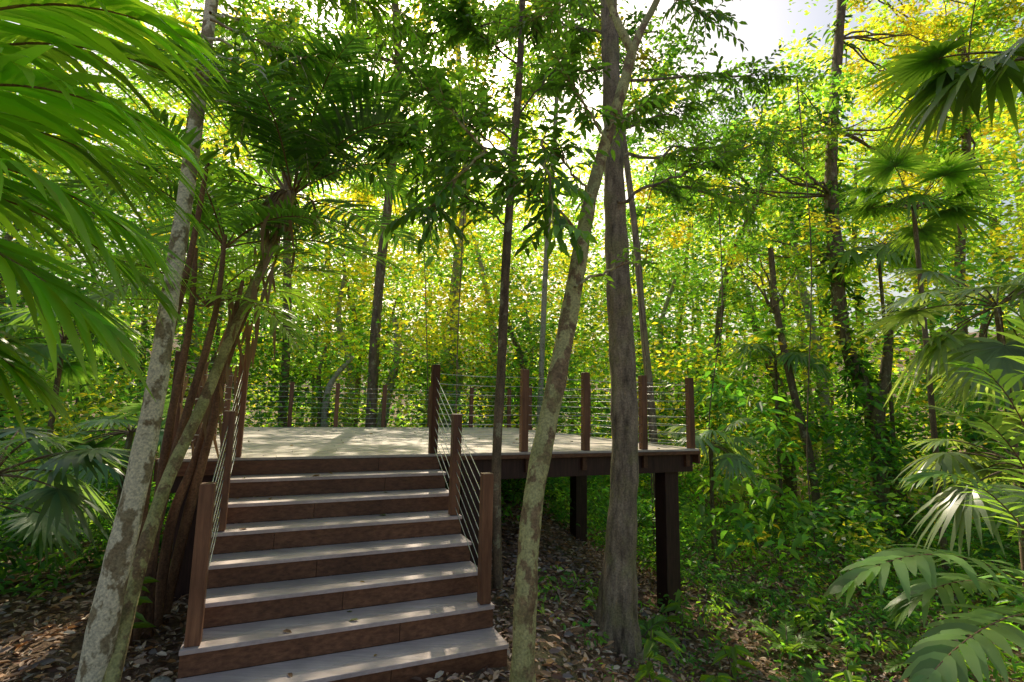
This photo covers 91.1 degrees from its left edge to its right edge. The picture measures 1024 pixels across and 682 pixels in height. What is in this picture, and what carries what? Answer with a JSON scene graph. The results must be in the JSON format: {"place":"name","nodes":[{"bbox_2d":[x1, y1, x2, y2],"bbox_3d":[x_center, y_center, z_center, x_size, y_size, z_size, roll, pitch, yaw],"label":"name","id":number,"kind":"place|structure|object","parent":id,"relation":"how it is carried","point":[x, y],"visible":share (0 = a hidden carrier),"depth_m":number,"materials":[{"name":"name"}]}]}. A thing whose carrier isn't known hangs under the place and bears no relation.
{"place":"outdoors","nodes":[
{"label":"outdoors","id":0,"kind":"place"},
{"bbox_2d":[176,457,508,681],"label":"wooden staircase","id":1,"kind":"structure","parent":0,"point":[448,572],"depth_m":4.01,"materials":[{"name":"brown wood"}]},
{"bbox_2d":[0,305,1023,681],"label":"ground","id":2,"kind":"structure","parent":0,"point":[76,645],"depth_m":5.76,"materials":[{"name":"soil"}]},
{"bbox_2d":[0,464,94,573],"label":"fan palm","id":3,"kind":"object","parent":2,"relation":"on","point":[23,521],"visible":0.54,"depth_m":4.78,"materials":[{"name":"green plant"}]},
{"bbox_2d":[0,426,130,551],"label":"fan palm","id":4,"kind":"object","parent":2,"relation":"on","point":[64,491],"visible":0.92,"depth_m":4.22,"materials":[{"name":"green plant"}]},
{"bbox_2d":[0,306,153,462],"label":"fan palm","id":5,"kind":"object","parent":2,"relation":"on","point":[72,372],"visible":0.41,"depth_m":7.77,"materials":[{"name":"green plant"}]},
{"bbox_2d":[13,394,184,511],"bbox_3d":[-4.942,1.756,6.478,2.193,2.156,1.992,1,-7,0],"label":"fan palm","id":6,"kind":"object","parent":2,"relation":"on","point":[128,419],"visible":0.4,"depth_m":6.20,"materials":[{"name":"green plant"}]},
{"bbox_2d":[0,0,230,440],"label":"broad leaved palm","id":7,"kind":"object","parent":2,"relation":"on","point":[30,121],"visible":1,"depth_m":2.35,"materials":[{"name":"green plant"}]},
{"bbox_2d":[89,537,172,563],"bbox_3d":[-4.189,2.456,5.744,1.155,0.370,0.925,1,-7,0],"label":"fern plant","id":8,"kind":"object","parent":2,"relation":"on","point":[103,553],"visible":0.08,"depth_m":5.65,"materials":[{"name":"green plant"}]},
{"bbox_2d":[133,576,159,627],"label":"sapling","id":9,"kind":"object","parent":2,"relation":"on","point":[145,599],"visible":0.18,"depth_m":3.88,"materials":[{"name":"green plant"}]},
{"bbox_2d":[150,676,173,681],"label":"limestone rock","id":10,"kind":"object","parent":2,"relation":"on","point":[162,679],"visible":1,"depth_m":3.34,"materials":[{"name":"grey stone"}]},
{"bbox_2d":[0,19,475,681],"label":"feather palm","id":11,"kind":"object","parent":2,"relation":"on","point":[274,215],"visible":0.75,"depth_m":4.66,"materials":[{"name":"green plant"}]},
{"bbox_2d":[133,0,362,426],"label":"forest tree","id":12,"kind":"object","parent":2,"relation":"on","point":[284,184],"visible":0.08,"depth_m":15.46,"materials":[{"name":"green plant"}]},
{"bbox_2d":[75,0,433,681],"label":"mottled bark tree","id":13,"kind":"object","parent":2,"relation":"on","point":[102,630],"visible":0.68,"depth_m":4.21,"materials":[{"name":"grey plant"}]},
{"bbox_2d":[246,0,525,426],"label":"dark forest tree","id":14,"kind":"object","parent":2,"relation":"on","point":[373,363],"visible":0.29,"depth_m":15.01,"materials":[{"name":"green plant"}]},
{"bbox_2d":[153,427,700,615],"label":"wooden deck","id":15,"kind":"structure","parent":2,"relation":"on","point":[577,465],"depth_m":7.05,"materials":[{"name":"brown wood"}]},
{"bbox_2d":[171,351,694,647],"bbox_3d":[-1.328,1.623,8.373,6.510,2.050,8.715,4,-8,-23],"label":"cable railing","id":16,"kind":"object","parent":15,"relation":"on","point":[212,509],"visible":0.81,"depth_m":5.00,"materials":[{"name":"wood"}]},
{"bbox_2d":[240,430,659,677],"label":"fallen leaves","id":17,"kind":"object","parent":15,"relation":"on","point":[290,675],"visible":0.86,"depth_m":3.82,"materials":[{"name":"brown plant"}]},
{"bbox_2d":[333,0,540,415],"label":"forest tree","id":18,"kind":"object","parent":2,"relation":"on","point":[497,135],"visible":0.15,"depth_m":18.74,"materials":[{"name":"green plant"}]},
{"bbox_2d":[303,0,610,590],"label":"slender tree","id":19,"kind":"object","parent":2,"relation":"on","point":[458,22],"visible":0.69,"depth_m":5.55,"materials":[{"name":"green plant"}]},
{"bbox_2d":[0,0,1023,547],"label":"distant forest","id":20,"kind":"object","parent":2,"relation":"on","point":[478,326],"visible":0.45,"depth_m":17.55,"materials":[{"name":"green plant"}]},
{"bbox_2d":[0,340,1023,681],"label":"undergrowth","id":21,"kind":"object","parent":2,"relation":"on","point":[740,532],"visible":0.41,"depth_m":8.74,"materials":[{"name":"green plant"}]},
{"bbox_2d":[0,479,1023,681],"bbox_3d":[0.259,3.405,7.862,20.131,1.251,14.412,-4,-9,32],"label":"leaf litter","id":22,"kind":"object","parent":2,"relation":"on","point":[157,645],"visible":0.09,"depth_m":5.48,"materials":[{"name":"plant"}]},
{"bbox_2d":[429,0,634,428],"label":"pale slender tree","id":23,"kind":"object","parent":2,"relation":"on","point":[543,307],"visible":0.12,"depth_m":16.00,"materials":[{"name":"green plant"}]},
{"bbox_2d":[385,0,747,681],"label":"leaning forked tree","id":24,"kind":"object","parent":2,"relation":"on","point":[522,669],"visible":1,"depth_m":4.09,"materials":[{"name":"green plant"}]},
{"bbox_2d":[478,0,705,525],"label":"forest tree","id":25,"kind":"object","parent":2,"relation":"on","point":[668,54],"visible":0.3,"depth_m":10.83,"materials":[{"name":"green plant"}]},
{"bbox_2d":[419,53,819,575],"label":"trunks","id":26,"kind":"object","parent":2,"relation":"on","point":[644,339],"visible":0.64,"depth_m":9.66,"materials":[{"name":"plant"}]},
{"bbox_2d":[634,629,683,681],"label":"sapling","id":27,"kind":"object","parent":2,"relation":"on","point":[646,670],"visible":1,"depth_m":4.06,"materials":[{"name":"green plant"}]},
{"bbox_2d":[638,615,680,660],"bbox_3d":[1.425,3.195,5.517,0.685,0.250,0.732,4,-8,-21],"label":"fern plant","id":28,"kind":"object","parent":2,"relation":"on","point":[653,624],"visible":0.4,"depth_m":5.55,"materials":[{"name":"green plant"}]},
{"bbox_2d":[478,0,842,672],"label":"furrowed bark tree","id":29,"kind":"object","parent":2,"relation":"on","point":[615,618],"visible":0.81,"depth_m":5.64,"materials":[{"name":"brown plant"}]},
{"bbox_2d":[662,589,693,637],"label":"sapling","id":30,"kind":"object","parent":2,"relation":"on","point":[675,605],"visible":0.91,"depth_m":6.31,"materials":[{"name":"green plant"}]},
{"bbox_2d":[592,58,825,498],"bbox_3d":[7.488,-1.874,18.190,9.489,14.942,6.880,1,-7,0],"label":"forest tree","id":31,"kind":"object","parent":2,"relation":"on","point":[678,234],"visible":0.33,"depth_m":17.55,"materials":[{"name":"green plant"}]},
{"bbox_2d":[665,417,761,561],"bbox_3d":[3.867,2.915,9.652,2.045,2.899,2.162,1,-7,0],"label":"fan palm","id":32,"kind":"object","parent":2,"relation":"on","point":[727,448],"visible":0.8,"depth_m":9.40,"materials":[{"name":"green plant"}]},
{"bbox_2d":[699,672,735,681],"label":"sapling","id":33,"kind":"object","parent":2,"relation":"on","point":[722,677],"visible":1,"depth_m":4.54,"materials":[{"name":"green plant"}]},
{"bbox_2d":[711,645,757,681],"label":"sapling","id":34,"kind":"object","parent":2,"relation":"on","point":[731,651],"visible":1,"depth_m":5.29,"materials":[{"name":"green plant"}]},
{"bbox_2d":[723,580,768,601],"bbox_3d":[3.556,3.769,7.623,0.818,0.327,0.697,-1,-8,14],"label":"fern plant","id":35,"kind":"object","parent":2,"relation":"on","point":[744,595],"visible":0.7,"depth_m":7.57,"materials":[{"name":"green plant"}]},
{"bbox_2d":[680,208,852,539],"bbox_3d":[6.200,0.773,11.901,3.950,7.896,3.642,1,-7,0],"label":"forest tree","id":36,"kind":"object","parent":2,"relation":"on","point":[773,304],"visible":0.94,"depth_m":12.09,"materials":[{"name":"green plant"}]},
{"bbox_2d":[724,325,837,529],"bbox_3d":[6.565,2.234,12.348,2.545,5.034,2.486,-2,-8,23],"label":"fan palm","id":37,"kind":"object","parent":2,"relation":"on","point":[796,359],"visible":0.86,"depth_m":12.15,"materials":[{"name":"green plant"}]},
{"bbox_2d":[745,619,839,658],"bbox_3d":[3.281,3.499,5.881,0.935,0.432,0.975,-1,-8,15],"label":"fern plant","id":38,"kind":"object","parent":2,"relation":"on","point":[795,646],"visible":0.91,"depth_m":5.91,"materials":[{"name":"green plant"}]},
{"bbox_2d":[767,667,829,681],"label":"fern plant","id":39,"kind":"object","parent":2,"relation":"on","point":[810,675],"visible":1,"depth_m":4.91,"materials":[{"name":"green plant"}]},
{"bbox_2d":[788,592,826,632],"bbox_3d":[3.822,3.542,6.514,0.411,0.520,0.444,1,-7,0],"label":"sapling","id":40,"kind":"object","parent":2,"relation":"on","point":[803,601],"visible":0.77,"depth_m":6.48,"materials":[{"name":"green plant"}]},
{"bbox_2d":[635,0,1023,532],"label":"epiphyte covered tree","id":41,"kind":"object","parent":2,"relation":"on","point":[829,184],"visible":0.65,"depth_m":12.67,"materials":[{"name":"green plant"}]},
{"bbox_2d":[824,652,866,681],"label":"sapling","id":42,"kind":"object","parent":2,"relation":"on","point":[849,677],"visible":1,"depth_m":5.03,"materials":[{"name":"green plant"}]},
{"bbox_2d":[812,225,951,541],"bbox_3d":[8.941,0.913,11.971,2.819,7.729,3.093,-4,-9,34],"label":"fan palm","id":43,"kind":"object","parent":2,"relation":"on","point":[880,251],"visible":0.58,"depth_m":11.95,"materials":[{"name":"green plant"}]},
{"bbox_2d":[868,594,939,630],"bbox_3d":[5.325,3.725,6.909,0.669,0.334,0.790,3,-8,-17],"label":"fern plant","id":44,"kind":"object","parent":2,"relation":"on","point":[917,619],"visible":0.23,"depth_m":6.72,"materials":[{"name":"green plant"}]},
{"bbox_2d":[874,630,959,672],"bbox_3d":[4.515,3.442,5.517,0.984,0.306,0.838,7,-9,-37],"label":"fern plant","id":45,"kind":"object","parent":2,"relation":"on","point":[894,665],"visible":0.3,"depth_m":5.64,"materials":[{"name":"green plant"}]},
{"bbox_2d":[832,137,1008,587],"bbox_3d":[6.932,0.463,8.278,2.520,7.394,2.505,-3,-9,31],"label":"fan palm","id":46,"kind":"object","parent":2,"relation":"on","point":[952,171],"visible":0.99,"depth_m":8.58,"materials":[{"name":"green plant"}]},
{"bbox_2d":[822,298,1023,681],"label":"feather palm","id":47,"kind":"object","parent":2,"relation":"on","point":[931,660],"visible":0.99,"depth_m":2.86,"materials":[{"name":"green plant"}]},
{"bbox_2d":[829,0,1023,530],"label":"forest tree","id":48,"kind":"object","parent":2,"relation":"on","point":[992,15],"visible":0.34,"depth_m":14.16,"materials":[{"name":"green plant"}]},
{"bbox_2d":[855,24,1023,165],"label":"fan palm","id":49,"kind":"object","parent":2,"relation":"on","point":[953,84],"visible":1,"depth_m":4.24,"materials":[{"name":"green plant"}]},
{"bbox_2d":[855,268,1023,586],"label":"fan palm","id":50,"kind":"object","parent":2,"relation":"on","point":[941,350],"visible":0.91,"depth_m":6.30,"materials":[{"name":"green plant"}]},
{"bbox_2d":[890,405,1023,564],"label":"fan palm","id":51,"kind":"object","parent":2,"relation":"on","point":[956,463],"visible":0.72,"depth_m":4.79,"materials":[{"name":"green plant"}]},
{"bbox_2d":[956,649,984,681],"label":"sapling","id":52,"kind":"object","parent":2,"relation":"on","point":[970,680],"visible":0.08,"depth_m":4.78,"materials":[{"name":"green plant"}]},
{"bbox_2d":[934,379,1023,423],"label":"fan palm","id":53,"kind":"object","parent":2,"relation":"on","point":[952,399],"visible":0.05,"depth_m":8.81,"materials":[{"name":"green plant"}]},
{"bbox_2d":[0,0,1023,345],"label":"sky","id":54,"kind":"structure","parent":0,"point":[767,20],"materials":[{"name":"white"}]}
]}

